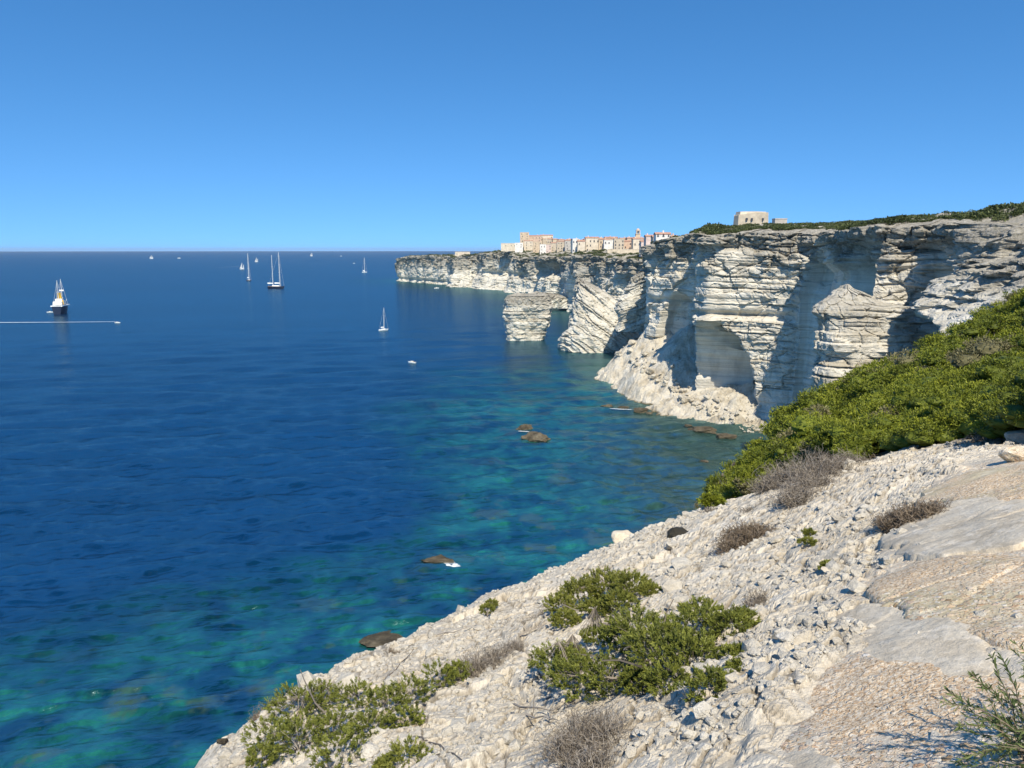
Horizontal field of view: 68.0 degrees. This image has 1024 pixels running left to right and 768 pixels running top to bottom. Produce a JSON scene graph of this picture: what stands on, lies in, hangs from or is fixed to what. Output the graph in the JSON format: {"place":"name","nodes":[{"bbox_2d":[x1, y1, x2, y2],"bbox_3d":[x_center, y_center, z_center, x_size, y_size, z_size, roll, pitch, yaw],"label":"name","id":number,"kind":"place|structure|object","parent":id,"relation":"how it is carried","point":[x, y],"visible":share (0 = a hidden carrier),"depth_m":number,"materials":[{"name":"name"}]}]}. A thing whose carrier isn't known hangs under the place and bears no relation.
{"place":"outdoors","nodes":[
{"label":"outdoors","id":0,"kind":"place"},
{"bbox_2d":[0,251,770,767],"bbox_3d":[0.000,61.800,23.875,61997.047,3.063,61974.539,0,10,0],"label":"sea","id":1,"kind":"structure","parent":0,"point":[230,495],"depth_m":223.62,"materials":[{"name":"liquid"}]},
{"bbox_2d":[50,279,69,314],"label":"motor sailer","id":2,"kind":"object","parent":1,"relation":"on","point":[59,306],"visible":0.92,"depth_m":772.14,"materials":[{"name":"white paint"}]},
{"bbox_2d":[267,252,283,288],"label":"sailing yacht","id":3,"kind":"object","parent":1,"relation":"on","point":[276,287],"visible":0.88,"depth_m":1280.50,"materials":[{"name":"white wood"}]},
{"bbox_2d":[358,630,402,646],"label":"sea rock","id":4,"kind":"object","parent":1,"relation":"in","point":[378,639],"visible":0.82,"depth_m":127.57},
{"bbox_2d":[421,554,454,563],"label":"sea rock","id":5,"kind":"object","parent":1,"relation":"in","point":[440,558],"visible":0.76,"depth_m":159.42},
{"bbox_2d":[445,563,458,566],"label":"foam","id":6,"kind":"object","parent":1,"relation":"on","point":[454,565],"visible":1,"depth_m":157.45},
{"bbox_2d":[516,424,532,429],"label":"sea rock","id":7,"kind":"object","parent":1,"relation":"in","point":[525,427],"visible":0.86,"depth_m":276.60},
{"bbox_2d":[502,292,552,340],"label":"sea stack","id":8,"kind":"object","parent":1,"relation":"in","point":[526,317],"visible":0.98,"depth_m":545.39,"materials":[{"name":"stone"}]},
{"bbox_2d":[521,431,550,442],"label":"sea rock","id":9,"kind":"object","parent":1,"relation":"in","point":[534,436],"visible":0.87,"depth_m":262.16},
{"bbox_2d":[633,407,648,412],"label":"sea rock","id":10,"kind":"object","parent":1,"relation":"in","point":[640,410],"visible":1,"depth_m":308.83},
{"bbox_2d":[688,426,716,433],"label":"sea rock","id":11,"kind":"object","parent":1,"relation":"in","point":[705,429],"visible":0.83,"depth_m":272.43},
{"bbox_2d":[716,433,736,438],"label":"sea rock","id":12,"kind":"object","parent":1,"relation":"in","point":[725,436],"visible":1,"depth_m":265.81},
{"bbox_2d":[0,0,1023,250],"label":"sky","id":13,"kind":"structure","parent":0,"point":[126,125],"materials":[{"name":"blue"}]},
{"bbox_2d":[395,242,652,311],"bbox_3d":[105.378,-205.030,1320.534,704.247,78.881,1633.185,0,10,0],"label":"distant headland","id":14,"kind":"structure","parent":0,"point":[505,271],"depth_m":1131.65,"materials":[{"name":"stone"}]},
{"bbox_2d":[455,252,469,255],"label":"house","id":15,"kind":"structure","parent":14,"relation":"on","point":[459,253],"depth_m":1350.21,"materials":[{"name":"beige paint"}]},
{"bbox_2d":[501,243,514,250],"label":"house","id":16,"kind":"structure","parent":14,"relation":"on","point":[507,246],"depth_m":1210.45,"materials":[{"name":"beige paint"}]},
{"bbox_2d":[515,243,522,252],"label":"house","id":17,"kind":"structure","parent":14,"relation":"on","point":[518,247],"depth_m":1181.06,"materials":[{"name":"white paint"}]},
{"bbox_2d":[405,249,641,259],"bbox_3d":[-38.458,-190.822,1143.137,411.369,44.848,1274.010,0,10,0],"label":"headland scrub","id":18,"kind":"object","parent":14,"relation":"on","point":[598,252],"visible":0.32,"depth_m":1003.55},
{"bbox_2d":[520,232,528,249],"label":"house","id":19,"kind":"structure","parent":14,"relation":"on","point":[524,236],"depth_m":1212.76,"materials":[{"name":"paint"}]},
{"bbox_2d":[524,239,532,250],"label":"house","id":20,"kind":"structure","parent":14,"relation":"on","point":[528,245],"depth_m":1195.55,"materials":[{"name":"beige paint"}]},
{"bbox_2d":[529,234,540,241],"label":"house","id":21,"kind":"structure","parent":14,"relation":"on","point":[536,238],"depth_m":1228.04,"materials":[{"name":"paint"}]},
{"bbox_2d":[533,242,541,252],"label":"house","id":22,"kind":"structure","parent":14,"relation":"on","point":[536,247],"depth_m":1170.95,"materials":[{"name":"paint"}]},
{"bbox_2d":[540,244,545,254],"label":"house","id":23,"kind":"structure","parent":14,"relation":"on","point":[542,248],"depth_m":1132.10,"materials":[{"name":"white paint"}]},
{"bbox_2d":[541,234,552,244],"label":"house","id":24,"kind":"structure","parent":14,"relation":"on","point":[546,236],"depth_m":1232.12,"materials":[{"name":"beige paint"}]},
{"bbox_2d":[546,245,550,252],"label":"house","id":25,"kind":"structure","parent":14,"relation":"on","point":[548,248],"depth_m":1132.10,"materials":[{"name":"pink paint"}]},
{"bbox_2d":[547,237,552,244],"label":"house","id":26,"kind":"structure","parent":14,"relation":"on","point":[549,240],"depth_m":1220.98,"materials":[{"name":"beige paint"}]},
{"bbox_2d":[532,291,568,307],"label":"fallen slab","id":27,"kind":"structure","parent":14,"relation":"on","point":[559,301],"depth_m":816.89,"materials":[{"name":"stone"}]},
{"bbox_2d":[551,242,556,251],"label":"house","id":28,"kind":"structure","parent":14,"relation":"on","point":[553,246],"depth_m":1141.69,"materials":[{"name":"beige paint"}]},
{"bbox_2d":[556,241,564,251],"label":"house","id":29,"kind":"structure","parent":14,"relation":"on","point":[560,245],"depth_m":1102.07,"materials":[{"name":"beige paint"}]},
{"bbox_2d":[564,239,570,250],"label":"house","id":30,"kind":"structure","parent":14,"relation":"on","point":[567,245],"depth_m":1082.14,"materials":[{"name":"grey paint"}]},
{"bbox_2d":[572,239,577,253],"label":"house","id":31,"kind":"structure","parent":14,"relation":"on","point":[574,245],"depth_m":816.90,"materials":[{"name":"white paint"}]},
{"bbox_2d":[577,239,585,251],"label":"house","id":32,"kind":"structure","parent":14,"relation":"on","point":[580,245],"depth_m":802.13,"materials":[{"name":"beige paint"}]},
{"bbox_2d":[584,236,598,250],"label":"house","id":33,"kind":"structure","parent":14,"relation":"on","point":[591,243],"depth_m":806.57,"materials":[{"name":"beige paint"}]},
{"bbox_2d":[598,237,604,249],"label":"house","id":34,"kind":"structure","parent":14,"relation":"on","point":[600,243],"depth_m":804.72,"materials":[{"name":"paint"}]},
{"bbox_2d":[603,240,613,250],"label":"house","id":35,"kind":"structure","parent":14,"relation":"on","point":[607,244],"depth_m":791.75,"materials":[{"name":"white paint"}]},
{"bbox_2d":[613,239,623,249],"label":"house","id":36,"kind":"structure","parent":14,"relation":"on","point":[618,244],"depth_m":786.84,"materials":[{"name":"beige paint"}]},
{"bbox_2d":[607,249,638,253],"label":"rampart","id":37,"kind":"object","parent":14,"relation":"on","point":[624,251],"visible":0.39,"depth_m":763.23,"materials":[{"name":"stone"}]},
{"bbox_2d":[624,239,630,249],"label":"house","id":38,"kind":"structure","parent":14,"relation":"on","point":[627,244],"depth_m":796.85,"materials":[{"name":"paint"}]},
{"bbox_2d":[631,236,640,249],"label":"house","id":39,"kind":"structure","parent":14,"relation":"on","point":[635,243],"depth_m":777.35,"materials":[{"name":"beige paint"}]},
{"bbox_2d":[635,228,640,237],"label":"bell tower","id":40,"kind":"structure","parent":14,"relation":"on","point":[637,234],"depth_m":785.42,"materials":[{"name":"paint"}]},
{"bbox_2d":[639,240,643,256],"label":"house","id":41,"kind":"structure","parent":14,"relation":"on","point":[641,242],"depth_m":691.86,"materials":[{"name":"white paint"}]},
{"bbox_2d":[653,230,670,242],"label":"house","id":42,"kind":"structure","parent":14,"relation":"on","point":[661,235],"depth_m":510.75,"materials":[{"name":"white paint"}]},
{"bbox_2d":[195,437,1023,767],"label":"clifftop ground","id":43,"kind":"structure","parent":0,"point":[771,727],"depth_m":6.03,"materials":[{"name":"stone"}]},
{"bbox_2d":[217,738,227,744],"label":"boulder","id":44,"kind":"object","parent":43,"relation":"on","point":[222,741],"visible":1,"depth_m":6.54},
{"bbox_2d":[217,747,231,760],"bbox_3d":[-2.396,3.116,6.369,0.125,0.108,0.130,20,12,14],"label":"loose stone","id":45,"kind":"object","parent":43,"relation":"on","point":[225,752],"visible":0.66,"depth_m":6.33,"materials":[{"name":"white stone"}]},
{"bbox_2d":[246,691,285,726],"bbox_3d":[-2.212,3.017,6.973,0.444,0.335,0.910,0,10,0],"label":"dead bush","id":46,"kind":"object","parent":43,"relation":"on","point":[255,716],"visible":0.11,"depth_m":7.01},
{"bbox_2d":[240,656,474,767],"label":"juniper bush","id":47,"kind":"object","parent":43,"relation":"on","point":[309,695],"visible":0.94,"depth_m":5.80,"materials":[{"name":"plant"}]},
{"bbox_2d":[361,742,378,758],"bbox_3d":[-0.938,2.432,5.004,0.123,0.113,0.114,-1,24,-19],"label":"loose stone","id":48,"kind":"object","parent":43,"relation":"on","point":[371,749],"visible":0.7,"depth_m":4.98,"materials":[{"name":"white stone"}]},
{"bbox_2d":[370,661,379,666],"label":"loose stone","id":49,"kind":"object","parent":43,"relation":"on","point":[373,663],"visible":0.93,"depth_m":7.58,"materials":[{"name":"white stone"}]},
{"bbox_2d":[381,649,413,684],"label":"fallen branch","id":50,"kind":"object","parent":43,"relation":"on","point":[397,667],"visible":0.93,"depth_m":7.25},
{"bbox_2d":[371,733,434,767],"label":"green tuft","id":51,"kind":"object","parent":43,"relation":"on","point":[385,760],"visible":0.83,"depth_m":4.56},
{"bbox_2d":[425,648,435,658],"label":"loose stone","id":52,"kind":"object","parent":43,"relation":"on","point":[429,652],"visible":0.9,"depth_m":7.54,"materials":[{"name":"white stone"}]},
{"bbox_2d":[413,736,461,759],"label":"fallen branch","id":53,"kind":"object","parent":43,"relation":"on","point":[423,738],"visible":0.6,"depth_m":4.79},
{"bbox_2d":[442,726,452,734],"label":"loose stone","id":54,"kind":"object","parent":43,"relation":"on","point":[447,730],"visible":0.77,"depth_m":5.00,"materials":[{"name":"white stone"}]},
{"bbox_2d":[437,623,477,634],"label":"fallen branch","id":55,"kind":"object","parent":43,"relation":"on","point":[454,631],"visible":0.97,"depth_m":8.35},
{"bbox_2d":[434,633,528,683],"bbox_3d":[-0.222,2.476,6.673,0.979,0.474,0.645,-4,11,-23],"label":"dead bush","id":56,"kind":"object","parent":43,"relation":"on","point":[485,660],"visible":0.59,"depth_m":6.69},
{"bbox_2d":[478,598,499,616],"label":"bush","id":57,"kind":"object","parent":43,"relation":"on","point":[490,604],"visible":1,"depth_m":9.40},
{"bbox_2d":[502,607,547,624],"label":"dead bush","id":58,"kind":"object","parent":43,"relation":"on","point":[538,615],"visible":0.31,"depth_m":8.05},
{"bbox_2d":[511,703,559,712],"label":"fallen branch","id":59,"kind":"object","parent":43,"relation":"on","point":[524,707],"visible":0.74,"depth_m":5.07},
{"bbox_2d":[525,695,556,724],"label":"fallen branch","id":60,"kind":"object","parent":43,"relation":"on","point":[532,716],"visible":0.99,"depth_m":4.82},
{"bbox_2d":[519,614,580,635],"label":"fallen branch","id":61,"kind":"object","parent":43,"relation":"on","point":[536,627],"visible":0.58,"depth_m":7.45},
{"bbox_2d":[527,696,635,767],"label":"dead bush","id":62,"kind":"object","parent":43,"relation":"on","point":[585,739],"visible":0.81,"depth_m":3.88,"materials":[{"name":"plant"}]},
{"bbox_2d":[542,565,662,628],"bbox_3d":[0.923,2.205,7.876,1.242,0.782,1.666,0,10,0],"label":"mat bush","id":63,"kind":"object","parent":43,"relation":"on","point":[616,583],"visible":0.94,"depth_m":7.88,"materials":[{"name":"plant"}]},
{"bbox_2d":[584,613,621,626],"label":"dead bush","id":64,"kind":"object","parent":43,"relation":"on","point":[598,625],"visible":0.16,"depth_m":6.84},
{"bbox_2d":[205,441,1023,767],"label":"stone rubble","id":65,"kind":"object","parent":43,"relation":"on","point":[705,709],"visible":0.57,"depth_m":5.76,"materials":[{"name":"white stone"}]},
{"bbox_2d":[611,530,631,542],"bbox_3d":[2.074,2.842,14.077,0.481,0.249,0.302,0,10,0],"label":"boulder","id":66,"kind":"object","parent":43,"relation":"on","point":[618,536],"visible":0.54,"depth_m":13.98,"materials":[{"name":"white stone"}]},
{"bbox_2d":[527,594,761,705],"bbox_3d":[0.894,1.787,5.075,1.576,1.112,2.616,0,10,0],"label":"juniper bush","id":67,"kind":"object","parent":43,"relation":"on","point":[679,636],"visible":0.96,"depth_m":4.94,"materials":[{"name":"plant"}]},
{"bbox_2d":[657,727,670,737],"bbox_3d":[0.723,1.673,3.608,0.069,0.054,0.082,-2,14,42],"label":"loose stone","id":68,"kind":"object","parent":43,"relation":"on","point":[662,732],"visible":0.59,"depth_m":3.60,"materials":[{"name":"white stone"}]},
{"bbox_2d":[660,750,667,755],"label":"loose stone","id":69,"kind":"object","parent":43,"relation":"on","point":[664,753],"visible":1,"depth_m":3.38,"materials":[{"name":"white stone"}]},
{"bbox_2d":[666,541,676,549],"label":"loose stone","id":70,"kind":"object","parent":43,"relation":"on","point":[669,545],"visible":0.92,"depth_m":10.24,"materials":[{"name":"white stone"}]},
{"bbox_2d":[667,527,688,537],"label":"cushion plant","id":71,"kind":"object","parent":43,"relation":"on","point":[672,532],"visible":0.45,"depth_m":10.91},
{"bbox_2d":[671,557,692,569],"bbox_3d":[2.039,2.155,9.034,0.292,0.129,0.263,0,10,0],"label":"boulder","id":72,"kind":"object","parent":43,"relation":"on","point":[677,562],"visible":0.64,"depth_m":9.00,"materials":[{"name":"white stone"}]},
{"bbox_2d":[676,706,688,713],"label":"loose stone","id":73,"kind":"object","parent":43,"relation":"on","point":[679,709],"visible":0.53,"depth_m":3.98,"materials":[{"name":"white stone"}]},
{"bbox_2d":[683,461,734,506],"bbox_3d":[5.878,2.863,21.026,3.019,4.367,15.632,2,10,11],"label":"green tuft","id":74,"kind":"object","parent":43,"relation":"on","point":[709,499],"visible":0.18,"depth_m":13.63,"materials":[{"name":"green plant"}]},
{"bbox_2d":[700,505,717,513],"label":"dead bush","id":75,"kind":"object","parent":43,"relation":"on","point":[707,510],"visible":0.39,"depth_m":12.63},
{"bbox_2d":[705,659,714,665],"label":"loose stone","id":76,"kind":"object","parent":43,"relation":"on","point":[710,662],"visible":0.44,"depth_m":4.38,"materials":[{"name":"white stone"}]},
{"bbox_2d":[719,701,727,707],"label":"loose stone","id":77,"kind":"object","parent":43,"relation":"on","point":[723,704],"visible":0.98,"depth_m":3.48,"materials":[{"name":"white stone"}]},
{"bbox_2d":[718,641,746,672],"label":"juniper bush","id":78,"kind":"object","parent":43,"relation":"on","point":[733,650],"visible":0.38,"depth_m":4.37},
{"bbox_2d":[709,515,778,554],"bbox_3d":[2.655,1.828,8.688,0.701,0.658,1.019,9,13,41],"label":"dead bush","id":79,"kind":"object","parent":43,"relation":"on","point":[735,537],"visible":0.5,"depth_m":8.62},
{"bbox_2d":[739,584,771,608],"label":"dead bush","id":80,"kind":"object","parent":43,"relation":"on","point":[759,598],"visible":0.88,"depth_m":5.68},
{"bbox_2d":[739,493,772,512],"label":"dead bush","id":81,"kind":"object","parent":43,"relation":"on","point":[748,509],"visible":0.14,"depth_m":10.62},
{"bbox_2d":[710,740,839,767],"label":"flat boulder","id":82,"kind":"object","parent":43,"relation":"on","point":[809,757],"visible":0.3,"depth_m":2.85,"materials":[{"name":"grey stone"}]},
{"bbox_2d":[777,647,787,651],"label":"loose stone","id":83,"kind":"object","parent":43,"relation":"on","point":[782,649],"visible":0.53,"depth_m":3.92,"materials":[{"name":"white stone"}]},
{"bbox_2d":[776,631,794,642],"bbox_3d":[1.468,1.364,4.079,0.099,0.064,0.091,1,10,7],"label":"loose stone","id":84,"kind":"object","parent":43,"relation":"on","point":[786,636],"visible":0.95,"depth_m":4.06,"materials":[{"name":"white stone"}]},
{"bbox_2d":[794,645,801,649],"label":"loose stone","id":85,"kind":"object","parent":43,"relation":"on","point":[797,647],"visible":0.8,"depth_m":3.83,"materials":[{"name":"white stone"}]},
{"bbox_2d":[796,526,818,547],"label":"shrub","id":86,"kind":"object","parent":43,"relation":"on","point":[807,532],"visible":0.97,"depth_m":7.07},
{"bbox_2d":[746,443,875,511],"bbox_3d":[4.107,1.508,11.062,1.963,1.214,3.189,7,12,34],"label":"dead bush","id":87,"kind":"object","parent":43,"relation":"on","point":[805,479],"visible":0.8,"depth_m":11.14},
{"bbox_2d":[817,559,832,570],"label":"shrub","id":88,"kind":"object","parent":43,"relation":"on","point":[822,562],"visible":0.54,"depth_m":5.72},
{"bbox_2d":[850,569,862,576],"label":"loose stone","id":89,"kind":"object","parent":43,"relation":"on","point":[857,572],"visible":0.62,"depth_m":5.22,"materials":[{"name":"white stone"}]},
{"bbox_2d":[846,579,868,592],"bbox_3d":[2.206,1.291,4.830,0.149,0.079,0.120,-4,11,-23],"label":"boulder","id":90,"kind":"object","parent":43,"relation":"on","point":[855,586],"visible":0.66,"depth_m":4.79,"materials":[{"name":"white stone"}]},
{"bbox_2d":[693,292,1022,508],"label":"dry scrub","id":91,"kind":"object","parent":43,"relation":"on","point":[959,358],"visible":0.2,"depth_m":22.19,"materials":[{"name":"green plant"}]},
{"bbox_2d":[695,286,1023,509],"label":"evergreen scrub","id":92,"kind":"object","parent":43,"relation":"on","point":[985,398],"visible":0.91,"depth_m":18.81,"materials":[{"name":"green plant"}]},
{"bbox_2d":[883,555,891,564],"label":"loose stone","id":93,"kind":"object","parent":43,"relation":"on","point":[887,559],"visible":1,"depth_m":5.34,"materials":[{"name":"white stone"}]},
{"bbox_2d":[778,651,1023,767],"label":"flat boulder","id":94,"kind":"object","parent":43,"relation":"on","point":[848,724],"visible":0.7,"depth_m":2.93,"materials":[{"name":"stone"}]},
{"bbox_2d":[937,639,1023,767],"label":"leafy plant","id":95,"kind":"object","parent":94,"relation":"on","point":[1017,744],"visible":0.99,"depth_m":2.37,"materials":[{"name":"green plant"}]},
{"bbox_2d":[866,495,952,533],"bbox_3d":[3.331,1.133,6.364,0.677,0.472,0.458,5,11,27],"label":"dead bush","id":96,"kind":"object","parent":43,"relation":"on","point":[895,519],"visible":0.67,"depth_m":6.31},
{"bbox_2d":[827,603,994,675],"bbox_3d":[1.889,1.367,3.768,0.614,0.651,1.416,0,10,0],"label":"flat boulder","id":97,"kind":"object","parent":43,"relation":"on","point":[949,646],"visible":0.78,"depth_m":3.52,"materials":[{"name":"grey stone"}]},
{"bbox_2d":[865,555,1023,651],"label":"flat boulder","id":98,"kind":"object","parent":43,"relation":"on","point":[959,588],"visible":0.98,"depth_m":4.00,"materials":[{"name":"beige stone"}]},
{"bbox_2d":[880,497,1023,560],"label":"flat boulder","id":99,"kind":"object","parent":43,"relation":"on","point":[976,525],"visible":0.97,"depth_m":5.39,"materials":[{"name":"grey stone"}]},
{"bbox_2d":[914,464,1023,507],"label":"flat boulder","id":100,"kind":"object","parent":43,"relation":"on","point":[1005,483],"visible":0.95,"depth_m":6.63,"materials":[{"name":"beige stone"}]},
{"bbox_2d":[967,430,998,440],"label":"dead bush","id":101,"kind":"object","parent":43,"relation":"on","point":[981,437],"visible":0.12,"depth_m":11.94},
{"bbox_2d":[998,446,1023,461],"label":"boulder","id":102,"kind":"object","parent":43,"relation":"on","point":[1012,454],"visible":0.84,"depth_m":7.41,"materials":[{"name":"beige stone"}]},
{"bbox_2d":[1004,429,1023,443],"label":"boulder","id":103,"kind":"object","parent":43,"relation":"on","point":[1016,436],"visible":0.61,"depth_m":10.63,"materials":[{"name":"grey stone"}]},
{"bbox_2d":[594,324,769,437],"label":"rocky shore","id":104,"kind":"structure","parent":0,"point":[622,374],"depth_m":330.78,"materials":[{"name":"stone"}]},
{"bbox_2d":[558,276,640,352],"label":"fallen slab","id":105,"kind":"structure","parent":104,"relation":"on","point":[593,320],"depth_m":486.19,"materials":[{"name":"stone"}]},
{"bbox_2d":[639,208,1023,419],"bbox_3d":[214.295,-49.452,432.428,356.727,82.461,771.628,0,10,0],"label":"limestone cliffs","id":106,"kind":"structure","parent":0,"point":[743,303],"depth_m":279.08,"materials":[{"name":"stone"}]},
{"bbox_2d":[614,269,650,331],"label":"fallen slab","id":107,"kind":"structure","parent":106,"relation":"on","point":[630,308],"depth_m":445.59,"materials":[{"name":"stone"}]},
{"bbox_2d":[644,233,650,245],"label":"house","id":108,"kind":"structure","parent":106,"relation":"on","point":[647,239],"depth_m":629.33,"materials":[{"name":"pink paint"}]},
{"bbox_2d":[733,211,768,224],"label":"fort","id":109,"kind":"structure","parent":106,"relation":"on","point":[752,217],"depth_m":383.95,"materials":[{"name":"stone"}]},
{"bbox_2d":[772,218,787,223],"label":"ruin","id":110,"kind":"object","parent":106,"relation":"on","point":[779,220],"visible":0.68,"depth_m":415.84,"materials":[{"name":"grey paint"}]},
{"bbox_2d":[650,202,1023,243],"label":"plateau scrub","id":111,"kind":"object","parent":106,"relation":"on","point":[989,211],"visible":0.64,"depth_m":222.90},
{"bbox_2d":[809,284,916,390],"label":"cliff buttress","id":112,"kind":"structure","parent":106,"relation":"attached to","point":[857,327],"depth_m":198.48,"materials":[{"name":"stone"}]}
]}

